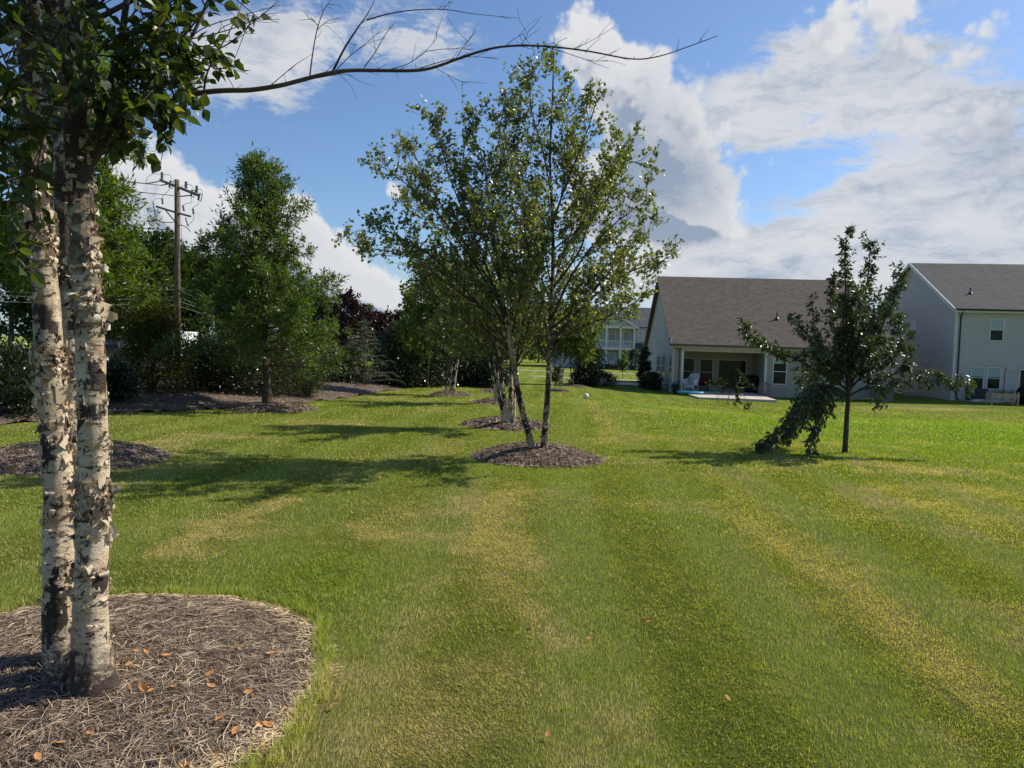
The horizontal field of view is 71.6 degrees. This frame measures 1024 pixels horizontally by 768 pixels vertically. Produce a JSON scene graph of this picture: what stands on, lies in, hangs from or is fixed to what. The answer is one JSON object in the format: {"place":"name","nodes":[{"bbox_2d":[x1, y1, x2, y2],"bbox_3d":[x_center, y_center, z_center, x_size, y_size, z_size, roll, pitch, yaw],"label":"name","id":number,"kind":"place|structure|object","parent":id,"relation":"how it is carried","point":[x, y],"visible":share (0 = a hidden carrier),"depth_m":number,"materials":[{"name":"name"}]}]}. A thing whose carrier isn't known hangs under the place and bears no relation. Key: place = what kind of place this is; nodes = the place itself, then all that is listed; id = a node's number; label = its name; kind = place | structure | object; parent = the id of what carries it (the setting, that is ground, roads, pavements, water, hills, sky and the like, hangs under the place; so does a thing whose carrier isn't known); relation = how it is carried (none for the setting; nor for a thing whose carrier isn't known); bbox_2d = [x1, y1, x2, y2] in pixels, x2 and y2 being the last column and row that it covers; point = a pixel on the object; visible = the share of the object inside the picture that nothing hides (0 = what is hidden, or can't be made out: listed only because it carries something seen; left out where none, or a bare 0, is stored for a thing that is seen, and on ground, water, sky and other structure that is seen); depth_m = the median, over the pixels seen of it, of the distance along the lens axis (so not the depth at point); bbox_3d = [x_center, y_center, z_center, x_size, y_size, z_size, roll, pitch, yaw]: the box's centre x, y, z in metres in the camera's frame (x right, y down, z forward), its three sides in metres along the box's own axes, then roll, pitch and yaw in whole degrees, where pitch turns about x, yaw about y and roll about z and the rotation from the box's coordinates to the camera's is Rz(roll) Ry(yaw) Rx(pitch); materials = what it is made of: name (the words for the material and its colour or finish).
{"place":"outdoors","nodes":[
{"label":"outdoors","id":0,"kind":"place"},
{"bbox_2d":[0,336,1023,767],"bbox_3d":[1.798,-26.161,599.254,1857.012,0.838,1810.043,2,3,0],"label":"ground","id":1,"kind":"structure","parent":0,"point":[528,380],"depth_m":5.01,"materials":[{"name":"green plant"}]},
{"bbox_2d":[0,211,31,311],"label":"pine tree","id":2,"kind":"object","parent":1,"relation":"on","point":[22,300],"visible":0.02,"depth_m":79.55,"materials":[{"name":"green plant"}]},
{"bbox_2d":[0,198,33,346],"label":"broadleaf tree","id":3,"kind":"object","parent":1,"relation":"on","point":[12,315],"visible":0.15,"depth_m":77.80,"materials":[{"name":"green plant"}]},
{"bbox_2d":[5,241,121,340],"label":"broadleaf tree","id":4,"kind":"object","parent":1,"relation":"on","point":[25,318],"depth_m":79.81,"materials":[{"name":"green plant"}]},
{"bbox_2d":[0,440,176,475],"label":"mulch bed","id":5,"kind":"object","parent":1,"relation":"on","point":[20,459],"visible":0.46,"depth_m":9.14,"materials":[{"name":"wood"}]},
{"bbox_2d":[0,2,172,310],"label":"oak tree","id":6,"kind":"object","parent":5,"relation":"on","point":[106,197],"visible":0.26,"depth_m":9.62,"materials":[{"name":"green plant"}]},
{"bbox_2d":[103,236,145,339],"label":"broadleaf tree","id":7,"kind":"object","parent":1,"relation":"on","point":[119,313],"visible":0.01,"depth_m":84.05,"materials":[{"name":"green plant"}]},
{"bbox_2d":[104,236,188,344],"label":"broadleaf tree","id":8,"kind":"object","parent":1,"relation":"on","point":[154,254],"visible":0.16,"depth_m":80.25,"materials":[{"name":"green plant"}]},
{"bbox_2d":[108,226,195,352],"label":"pine tree","id":9,"kind":"object","parent":1,"relation":"on","point":[167,244],"visible":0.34,"depth_m":82.24,"materials":[{"name":"green plant"}]},
{"bbox_2d":[123,244,221,339],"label":"broadleaf tree","id":10,"kind":"object","parent":1,"relation":"on","point":[196,328],"visible":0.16,"depth_m":86.18,"materials":[{"name":"green plant"}]},
{"bbox_2d":[146,172,202,372],"bbox_3d":[-18.016,-5.728,37.834,4.858,11.490,0.667,4,3,36],"label":"utility pole","id":11,"kind":"object","parent":1,"relation":"on","point":[177,206],"visible":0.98,"depth_m":37.63,"materials":[{"name":"brown wood"}]},
{"bbox_2d":[0,590,352,767],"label":"mulch bed","id":12,"kind":"object","parent":1,"relation":"on","point":[125,722],"visible":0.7,"depth_m":3.21,"materials":[{"name":"wood"}]},
{"bbox_2d":[33,752,41,759],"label":"fallen leaf","id":13,"kind":"object","parent":12,"relation":"on","point":[37,755],"visible":1,"depth_m":2.65,"materials":[{"name":"orange plant"}]},
{"bbox_2d":[138,681,146,690],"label":"fallen leaf","id":14,"kind":"object","parent":12,"relation":"on","point":[142,686],"visible":1,"depth_m":3.14,"materials":[{"name":"orange plant"}]},
{"bbox_2d":[0,0,717,703],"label":"birch tree","id":15,"kind":"object","parent":12,"relation":"on","point":[60,238],"visible":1,"depth_m":3.04,"materials":[{"name":"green plant"}]},
{"bbox_2d":[171,250,229,335],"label":"pine tree","id":16,"kind":"object","parent":1,"relation":"on","point":[209,264],"visible":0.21,"depth_m":87.70,"materials":[{"name":"green plant"}]},
{"bbox_2d":[172,251,253,337],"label":"broadleaf tree","id":17,"kind":"object","parent":1,"relation":"on","point":[209,325],"visible":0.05,"depth_m":89.10,"materials":[{"name":"green plant"}]},
{"bbox_2d":[0,368,448,424],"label":"mulch bed","id":18,"kind":"object","parent":1,"relation":"on","point":[157,402],"visible":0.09,"depth_m":18.39,"materials":[{"name":"wood"}]},
{"bbox_2d":[0,334,36,416],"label":"shrub","id":19,"kind":"object","parent":18,"relation":"on","point":[9,381],"visible":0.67,"depth_m":13.76,"materials":[{"name":"green plant"}]},
{"bbox_2d":[0,332,115,403],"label":"shrub","id":20,"kind":"object","parent":18,"relation":"on","point":[26,338],"depth_m":15.17,"materials":[{"name":"green plant"}]},
{"bbox_2d":[106,356,146,400],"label":"shrub","id":21,"kind":"object","parent":18,"relation":"on","point":[120,377],"visible":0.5,"depth_m":16.51,"materials":[{"name":"green plant"}]},
{"bbox_2d":[105,289,215,395],"bbox_3d":[-9.342,-1.169,18.445,2.960,2.916,2.697,1,3,-14],"label":"cedar shrub","id":22,"kind":"object","parent":18,"relation":"on","point":[155,322],"visible":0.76,"depth_m":18.19,"materials":[{"name":"green plant"}]},
{"bbox_2d":[157,329,258,390],"bbox_3d":[-8.940,-0.711,21.022,2.976,1.853,2.645,2,3,0],"label":"shrub","id":23,"kind":"object","parent":18,"relation":"on","point":[207,336],"visible":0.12,"depth_m":20.60,"materials":[{"name":"green plant"}]},
{"bbox_2d":[183,330,262,393],"bbox_3d":[-8.185,-0.730,20.388,2.460,1.997,2.507,2,3,0],"label":"shrub","id":24,"kind":"object","parent":18,"relation":"on","point":[217,369],"visible":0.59,"depth_m":19.96,"materials":[{"name":"green plant"}]},
{"bbox_2d":[217,326,304,395],"bbox_3d":[-7.607,-0.731,21.030,2.815,2.211,2.601,3,3,21],"label":"shrub","id":25,"kind":"object","parent":18,"relation":"on","point":[275,386],"visible":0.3,"depth_m":20.89,"materials":[{"name":"green plant"}]},
{"bbox_2d":[243,331,326,394],"bbox_3d":[-7.260,-0.739,22.467,2.820,2.179,2.709,0,3,-31],"label":"shrub","id":26,"kind":"object","parent":18,"relation":"on","point":[288,381],"visible":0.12,"depth_m":22.35,"materials":[{"name":"green plant"}]},
{"bbox_2d":[275,337,344,397],"bbox_3d":[-6.378,-0.609,22.197,2.352,2.200,2.173,2,3,0],"label":"shrub","id":27,"kind":"object","parent":18,"relation":"on","point":[310,389],"visible":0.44,"depth_m":22.08,"materials":[{"name":"green plant"}]},
{"bbox_2d":[313,348,361,382],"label":"shrub","id":28,"kind":"object","parent":18,"relation":"on","point":[348,366],"visible":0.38,"depth_m":28.83,"materials":[{"name":"green plant"}]},
{"bbox_2d":[317,286,379,348],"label":"plum tree","id":29,"kind":"object","parent":18,"relation":"on","point":[350,302],"visible":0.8,"depth_m":36.66,"materials":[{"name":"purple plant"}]},
{"bbox_2d":[332,341,376,382],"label":"shrub","id":30,"kind":"object","parent":18,"relation":"on","point":[351,350],"visible":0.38,"depth_m":29.73,"materials":[{"name":"green plant"}]},
{"bbox_2d":[344,305,395,371],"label":"plum tree","id":31,"kind":"object","parent":18,"relation":"on","point":[383,320],"visible":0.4,"depth_m":39.55,"materials":[{"name":"purple plant"}]},
{"bbox_2d":[340,319,403,384],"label":"deodar cedar","id":32,"kind":"object","parent":18,"relation":"on","point":[363,359],"visible":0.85,"depth_m":29.44,"materials":[{"name":"green plant"}]},
{"bbox_2d":[383,309,407,352],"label":"plum tree","id":33,"kind":"object","parent":18,"relation":"on","point":[396,315],"visible":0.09,"depth_m":41.59,"materials":[{"name":"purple plant"}]},
{"bbox_2d":[368,321,435,386],"bbox_3d":[-5.321,-1.368,32.427,3.532,3.075,3.439,2,3,0],"label":"magnolia shrub","id":34,"kind":"object","parent":18,"relation":"on","point":[390,341],"visible":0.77,"depth_m":31.96,"materials":[{"name":"green plant"}]},
{"bbox_2d":[385,322,462,387],"bbox_3d":[-4.297,-1.370,33.970,4.117,3.241,3.630,2,3,0],"label":"magnolia shrub","id":35,"kind":"object","parent":18,"relation":"on","point":[435,369],"visible":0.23,"depth_m":33.65,"materials":[{"name":"green plant"}]},
{"bbox_2d":[425,329,491,387],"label":"shrub","id":36,"kind":"object","parent":18,"relation":"on","point":[469,368],"visible":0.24,"depth_m":36.49,"materials":[{"name":"green plant"}]},
{"bbox_2d":[226,401,318,412],"bbox_3d":[-6.122,0.571,18.252,2.305,0.244,2.775,2,3,0],"label":"mulch bed","id":37,"kind":"object","parent":1,"relation":"on","point":[273,407],"visible":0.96,"depth_m":17.59,"materials":[{"name":"wood"}]},
{"bbox_2d":[148,141,354,402],"bbox_3d":[-6.315,-2.799,18.081,4.909,6.656,4.557,2,3,0],"label":"oak tree","id":38,"kind":"object","parent":37,"relation":"on","point":[254,272],"visible":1,"depth_m":17.52,"materials":[{"name":"green plant"}]},
{"bbox_2d":[305,293,339,353],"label":"cedar tree","id":39,"kind":"object","parent":1,"relation":"on","point":[322,309],"visible":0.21,"depth_m":103.74,"materials":[{"name":"green plant"}]},
{"bbox_2d":[347,302,374,355],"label":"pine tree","id":40,"kind":"object","parent":1,"relation":"on","point":[369,306],"visible":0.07,"depth_m":148.72,"materials":[{"name":"green plant"}]},
{"bbox_2d":[390,276,459,387],"bbox_3d":[-3.755,-2.657,32.883,3.369,5.803,3.798,0,3,-27],"label":"maple tree","id":41,"kind":"object","parent":1,"relation":"on","point":[426,385],"visible":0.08,"depth_m":32.88,"materials":[{"name":"green plant"}]},
{"bbox_2d":[428,390,474,396],"bbox_3d":[-2.349,0.361,27.663,1.886,0.218,2.999,2,3,0],"label":"mulch bed","id":42,"kind":"object","parent":1,"relation":"on","point":[448,393],"visible":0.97,"depth_m":26.92,"materials":[{"name":"wood"}]},
{"bbox_2d":[387,249,501,390],"bbox_3d":[-2.422,-2.500,27.060,4.731,5.544,3.246,2,3,0],"label":"birch tree","id":43,"kind":"object","parent":42,"relation":"on","point":[418,307],"visible":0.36,"depth_m":26.96,"materials":[{"name":"green plant"}]},
{"bbox_2d":[447,345,508,387],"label":"shrub","id":44,"kind":"object","parent":1,"relation":"on","point":[484,382],"visible":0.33,"depth_m":36.83,"materials":[{"name":"green plant"}]},
{"bbox_2d":[471,398,525,404],"bbox_3d":[-0.462,0.555,23.656,1.981,0.206,2.843,2,3,0],"label":"mulch bed","id":45,"kind":"object","parent":1,"relation":"on","point":[489,401],"visible":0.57,"depth_m":22.98,"materials":[{"name":"wood"}]},
{"bbox_2d":[438,273,545,398],"bbox_3d":[-0.733,-1.630,22.899,3.481,4.222,2.869,2,3,8],"label":"birch tree","id":46,"kind":"object","parent":45,"relation":"on","point":[465,342],"visible":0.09,"depth_m":22.87,"materials":[{"name":"green plant"}]},
{"bbox_2d":[491,335,518,386],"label":"shrub","id":47,"kind":"object","parent":1,"relation":"on","point":[506,380],"visible":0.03,"depth_m":40.42,"materials":[{"name":"green plant"}]},
{"bbox_2d":[459,416,553,430],"bbox_3d":[-0.141,0.830,15.750,2.193,0.233,2.327,2,3,0],"label":"mulch bed","id":48,"kind":"object","parent":1,"relation":"on","point":[492,422],"visible":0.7,"depth_m":15.16,"materials":[{"name":"wood"}]},
{"bbox_2d":[415,225,585,422],"bbox_3d":[-0.252,-1.347,15.127,3.662,4.411,2.898,2,3,0],"label":"birch tree","id":49,"kind":"object","parent":48,"relation":"on","point":[509,415],"visible":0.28,"depth_m":15.11,"materials":[{"name":"green plant"}]},
{"bbox_2d":[502,319,534,362],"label":"broadleaf tree","id":50,"kind":"object","parent":1,"relation":"on","point":[523,354],"visible":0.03,"depth_m":120.26,"materials":[{"name":"green plant"}]},
{"bbox_2d":[525,337,546,362],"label":"broadleaf tree","id":51,"kind":"object","parent":1,"relation":"on","point":[537,357],"visible":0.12,"depth_m":128.10,"materials":[{"name":"green plant"}]},
{"bbox_2d":[466,441,607,467],"bbox_3d":[0.406,1.047,11.125,2.258,0.272,2.234,2,3,0],"label":"mulch bed","id":52,"kind":"object","parent":1,"relation":"on","point":[553,455],"visible":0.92,"depth_m":10.55,"materials":[{"name":"wood"}]},
{"bbox_2d":[331,38,684,448],"bbox_3d":[-0.051,-2.121,10.771,5.603,6.341,3.694,2,3,0],"label":"birch tree","id":53,"kind":"object","parent":52,"relation":"on","point":[598,189],"visible":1,"depth_m":10.46,"materials":[{"name":"green plant"}]},
{"bbox_2d":[551,365,562,381],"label":"bush","id":54,"kind":"object","parent":1,"relation":"on","point":[553,377],"visible":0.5,"depth_m":51.85,"materials":[{"name":"green plant"}]},
{"bbox_2d":[551,388,570,392],"bbox_3d":[2.537,0.331,38.531,1.387,0.188,3.490,2,3,0],"label":"mulch bed","id":55,"kind":"object","parent":1,"relation":"on","point":[558,390],"visible":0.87,"depth_m":37.84,"materials":[{"name":"wood"}]},
{"bbox_2d":[532,298,601,385],"bbox_3d":[2.702,-2.430,37.568,4.370,5.108,3.147,2,3,0],"label":"birch tree","id":56,"kind":"object","parent":55,"relation":"on","point":[578,346],"visible":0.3,"depth_m":37.68,"materials":[{"name":"green plant"}]},
{"bbox_2d":[566,371,578,384],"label":"bush","id":57,"kind":"object","parent":1,"relation":"on","point":[571,381],"visible":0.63,"depth_m":47.89,"materials":[{"name":"green plant"}]},
{"bbox_2d":[567,384,588,387],"bbox_3d":[4.296,0.119,46.078,1.578,0.198,4.309,2,3,0],"label":"mulch bed","id":58,"kind":"object","parent":1,"relation":"on","point":[578,385],"visible":0.99,"depth_m":45.14,"materials":[{"name":"wood"}]},
{"bbox_2d":[558,296,602,378],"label":"birch tree","id":59,"kind":"object","parent":58,"relation":"on","point":[573,354],"visible":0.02,"depth_m":46.96,"materials":[{"name":"green plant"}]},
{"bbox_2d":[569,341,606,386],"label":"bush","id":60,"kind":"object","parent":1,"relation":"on","point":[591,371],"visible":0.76,"depth_m":47.16,"materials":[{"name":"green plant"}]},
{"bbox_2d":[552,306,650,369],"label":"house","id":61,"kind":"structure","parent":1,"relation":"on","point":[615,341],"depth_m":101.47,"materials":[{"name":"grey"}]},
{"bbox_2d":[595,369,622,386],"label":"bush","id":62,"kind":"object","parent":1,"relation":"on","point":[610,379],"visible":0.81,"depth_m":49.28,"materials":[{"name":"green plant"}]},
{"bbox_2d":[616,349,631,379],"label":"sapling","id":63,"kind":"object","parent":1,"relation":"on","point":[622,365],"visible":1,"depth_m":61.94,"materials":[{"name":"green plant"}]},
{"bbox_2d":[628,348,638,370],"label":"evergreen shrub","id":64,"kind":"object","parent":1,"relation":"on","point":[632,354],"visible":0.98,"depth_m":96.83,"materials":[{"name":"green plant"}]},
{"bbox_2d":[634,346,652,386],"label":"evergreen shrub","id":65,"kind":"object","parent":1,"relation":"on","point":[644,355],"visible":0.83,"depth_m":50.34,"materials":[{"name":"green plant"}]},
{"bbox_2d":[638,371,661,388],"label":"bush","id":66,"kind":"object","parent":1,"relation":"on","point":[642,386],"visible":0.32,"depth_m":48.12,"materials":[{"name":"green plant"}]},
{"bbox_2d":[644,371,664,389],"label":"bush","id":67,"kind":"object","parent":1,"relation":"on","point":[657,384],"visible":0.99,"depth_m":47.07,"materials":[{"name":"green plant"}]},
{"bbox_2d":[666,380,679,392],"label":"potted plant","id":68,"kind":"object","parent":1,"relation":"on","point":[675,386],"visible":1,"depth_m":44.58,"materials":[{"name":"green plant"}]},
{"bbox_2d":[705,368,755,405],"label":"sapling","id":69,"kind":"object","parent":1,"relation":"on","point":[739,377],"visible":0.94,"depth_m":35.58,"materials":[{"name":"green plant"}]},
{"bbox_2d":[716,384,745,405],"bbox_3d":[10.870,0.587,35.251,1.370,1.100,1.370,2,3,0],"label":"wire cage","id":70,"kind":"object","parent":1,"relation":"on","point":[729,395],"visible":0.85,"depth_m":35.19,"materials":[{"name":"black metal"}]},
{"bbox_2d":[643,276,896,401],"bbox_3d":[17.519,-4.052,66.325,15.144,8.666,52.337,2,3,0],"label":"brown roofed house","id":71,"kind":"structure","parent":1,"relation":"on","point":[692,326],"depth_m":47.58,"materials":[{"name":"beige plastic"}]},
{"bbox_2d":[656,356,660,373],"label":"window","id":72,"kind":"structure","parent":71,"relation":"in","point":[658,363],"depth_m":52.26,"materials":[{"name":"grey glass"}]},
{"bbox_2d":[661,356,665,376],"bbox_3d":[10.535,-1.248,49.367,0.171,1.444,1.608,2,3,0],"label":"window","id":73,"kind":"structure","parent":71,"relation":"in","point":[663,357],"depth_m":49.47,"materials":[{"name":"grey glass"}]},
{"bbox_2d":[668,355,671,378],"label":"window","id":74,"kind":"structure","parent":71,"relation":"in","point":[670,357],"depth_m":46.12,"materials":[{"name":"grey glass"}]},
{"bbox_2d":[683,358,694,384],"bbox_3d":[11.881,-0.854,47.867,0.862,1.836,0.097,2,3,3],"label":"window","id":75,"kind":"structure","parent":71,"relation":"in","point":[689,363],"depth_m":47.85,"materials":[{"name":"black glass"}]},
{"bbox_2d":[683,373,699,390],"bbox_3d":[11.304,-0.085,44.639,0.814,1.152,0.868,4,3,39],"label":"wicker chair","id":76,"kind":"object","parent":71,"relation":"on","point":[695,380],"visible":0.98,"depth_m":44.76,"materials":[{"name":"grey wicker"}]},
{"bbox_2d":[698,376,707,390],"bbox_3d":[12.581,-0.051,46.549,0.680,0.980,0.677,2,3,4],"label":"patio chair","id":77,"kind":"object","parent":71,"relation":"on","point":[702,380],"visible":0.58,"depth_m":46.75,"materials":[{"name":"red fabric"}]},
{"bbox_2d":[699,358,713,380],"bbox_3d":[13.066,-0.804,47.774,0.924,1.816,0.102,2,3,3],"label":"window","id":78,"kind":"structure","parent":71,"relation":"in","point":[706,366],"depth_m":47.76,"materials":[{"name":"black glass"}]},
{"bbox_2d":[708,383,718,391],"bbox_3d":[12.966,0.210,45.725,0.700,0.560,0.460,2,3,4],"label":"storage box","id":79,"kind":"object","parent":71,"relation":"on","point":[712,388],"visible":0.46,"depth_m":45.53,"materials":[{"name":"beige plastic"}]},
{"bbox_2d":[717,359,746,389],"bbox_3d":[14.749,-0.623,47.647,1.902,2.031,0.181,2,3,1],"label":"sliding door","id":80,"kind":"structure","parent":71,"relation":"in","point":[726,367],"depth_m":47.64,"materials":[{"name":"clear glass"}]},
{"bbox_2d":[742,375,758,392],"bbox_3d":[15.482,-0.022,46.015,1.037,1.150,0.629,2,3,0],"label":"gas grill","id":81,"kind":"object","parent":71,"relation":"on","point":[754,379],"visible":0.76,"depth_m":45.75,"materials":[{"name":"black metal"}]},
{"bbox_2d":[758,382,770,394],"bbox_3d":[15.513,0.285,43.660,1.014,0.836,0.712,2,3,0],"label":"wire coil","id":82,"kind":"object","parent":71,"relation":"on","point":[761,390],"visible":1,"depth_m":43.59,"materials":[{"name":"grey metal"}]},
{"bbox_2d":[772,358,787,384],"bbox_3d":[16.764,-0.775,44.464,0.884,1.643,0.101,2,3,3],"label":"window","id":83,"kind":"structure","parent":71,"relation":"in","point":[779,372],"depth_m":44.46,"materials":[{"name":"white glass"}]},
{"bbox_2d":[735,223,977,456],"bbox_3d":[6.339,-0.796,13.157,4.121,4.496,2.145,1,3,-19],"label":"fruit tree","id":84,"kind":"object","parent":1,"relation":"on","point":[812,400],"visible":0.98,"depth_m":12.98,"materials":[{"name":"green plant"}]},
{"bbox_2d":[870,386,893,402],"bbox_3d":[22.386,0.652,42.981,1.190,1.050,1.190,2,3,4],"label":"air conditioner","id":85,"kind":"object","parent":1,"relation":"on","point":[890,395],"visible":0.35,"depth_m":42.51,"materials":[{"name":"metal"}]},
{"bbox_2d":[903,391,915,395],"bbox_3d":[28.001,0.681,50.071,0.660,0.370,0.560,2,3,8],"label":"utility box","id":86,"kind":"object","parent":1,"relation":"on","point":[909,393],"visible":0.75,"depth_m":49.83,"materials":[{"name":"grey metal"}]},
{"bbox_2d":[879,263,1023,402],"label":"grey house","id":87,"kind":"structure","parent":1,"relation":"on","point":[968,319],"depth_m":46.15,"materials":[{"name":"plastic"}]},
{"bbox_2d":[908,319,916,339],"bbox_3d":[28.930,-3.913,51.319,0.235,1.488,1.364,2,3,0],"label":"window","id":88,"kind":"structure","parent":87,"relation":"in","point":[913,324],"depth_m":51.18,"materials":[{"name":"white glass"}]},
{"bbox_2d":[970,366,984,387],"bbox_3d":[29.326,-0.394,44.785,0.831,1.450,0.140,2,3,3],"label":"window","id":89,"kind":"structure","parent":87,"relation":"in","point":[977,373],"depth_m":44.77,"materials":[{"name":"white glass"}]},
{"bbox_2d":[986,367,1001,389],"bbox_3d":[30.283,-0.353,44.651,0.841,1.430,0.142,2,3,3],"label":"window","id":90,"kind":"structure","parent":87,"relation":"in","point":[993,376],"depth_m":44.65,"materials":[{"name":"white glass"}]},
{"bbox_2d":[989,318,1004,341],"bbox_3d":[30.382,-3.385,44.507,0.852,1.437,0.143,2,3,3],"label":"window","id":91,"kind":"structure","parent":87,"relation":"in","point":[996,330],"depth_m":44.50,"materials":[{"name":"white glass"}]},
{"bbox_2d":[1018,369,1023,386],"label":"back door","id":92,"kind":"structure","parent":87,"relation":"in","point":[1021,374],"depth_m":44.42,"materials":[{"name":"white glass"}]},
{"bbox_2d":[985,384,1019,405],"bbox_3d":[28.793,0.623,41.678,1.500,1.217,0.660,2,3,8],"label":"planter box","id":93,"kind":"object","parent":1,"relation":"on","point":[1003,394],"visible":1,"depth_m":41.47,"materials":[{"name":"brown wood"}]},
{"bbox_2d":[1016,386,1023,404],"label":"kettle grill","id":94,"kind":"object","parent":1,"relation":"on","point":[1020,390],"visible":0.78,"depth_m":42.42,"materials":[{"name":"black metal"}]},
{"bbox_2d":[0,0,1023,345],"label":"sky","id":95,"kind":"structure","parent":0,"point":[794,125],"materials":[{"name":"blue"}]},
{"bbox_2d":[602,381,639,385],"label":"driveway","id":96,"kind":"structure","parent":0,"point":[625,383],"depth_m":52.81,"materials":[{"name":"concrete"}]},
{"bbox_2d":[677,390,705,393],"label":"paddling pool","id":97,"kind":"structure","parent":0,"point":[693,392],"depth_m":42.82,"materials":[{"name":"teal plastic"}]},
{"bbox_2d":[963,388,988,402],"bbox_3d":[28.746,0.709,43.912,1.090,0.880,1.090,2,3,8],"label":"air conditioner","id":98,"kind":"object","parent":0,"point":[979,393],"visible":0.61,"depth_m":43.50,"materials":[{"name":"metal"}]},
{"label":"street","id":99,"kind":"structure","parent":0,"visible":0},
{"bbox_2d":[105,340,139,362],"bbox_3d":[-28.363,-2.153,49.902,2.480,1.905,5.885,2,3,0],"label":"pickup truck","id":100,"kind":"object","parent":99,"relation":"on","point":[109,347],"visible":0.05,"depth_m":49.26,"materials":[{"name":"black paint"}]},
{"bbox_2d":[156,331,197,356],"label":"box truck","id":101,"kind":"object","parent":99,"relation":"on","point":[195,333],"depth_m":71.21,"materials":[{"name":"white paint"}]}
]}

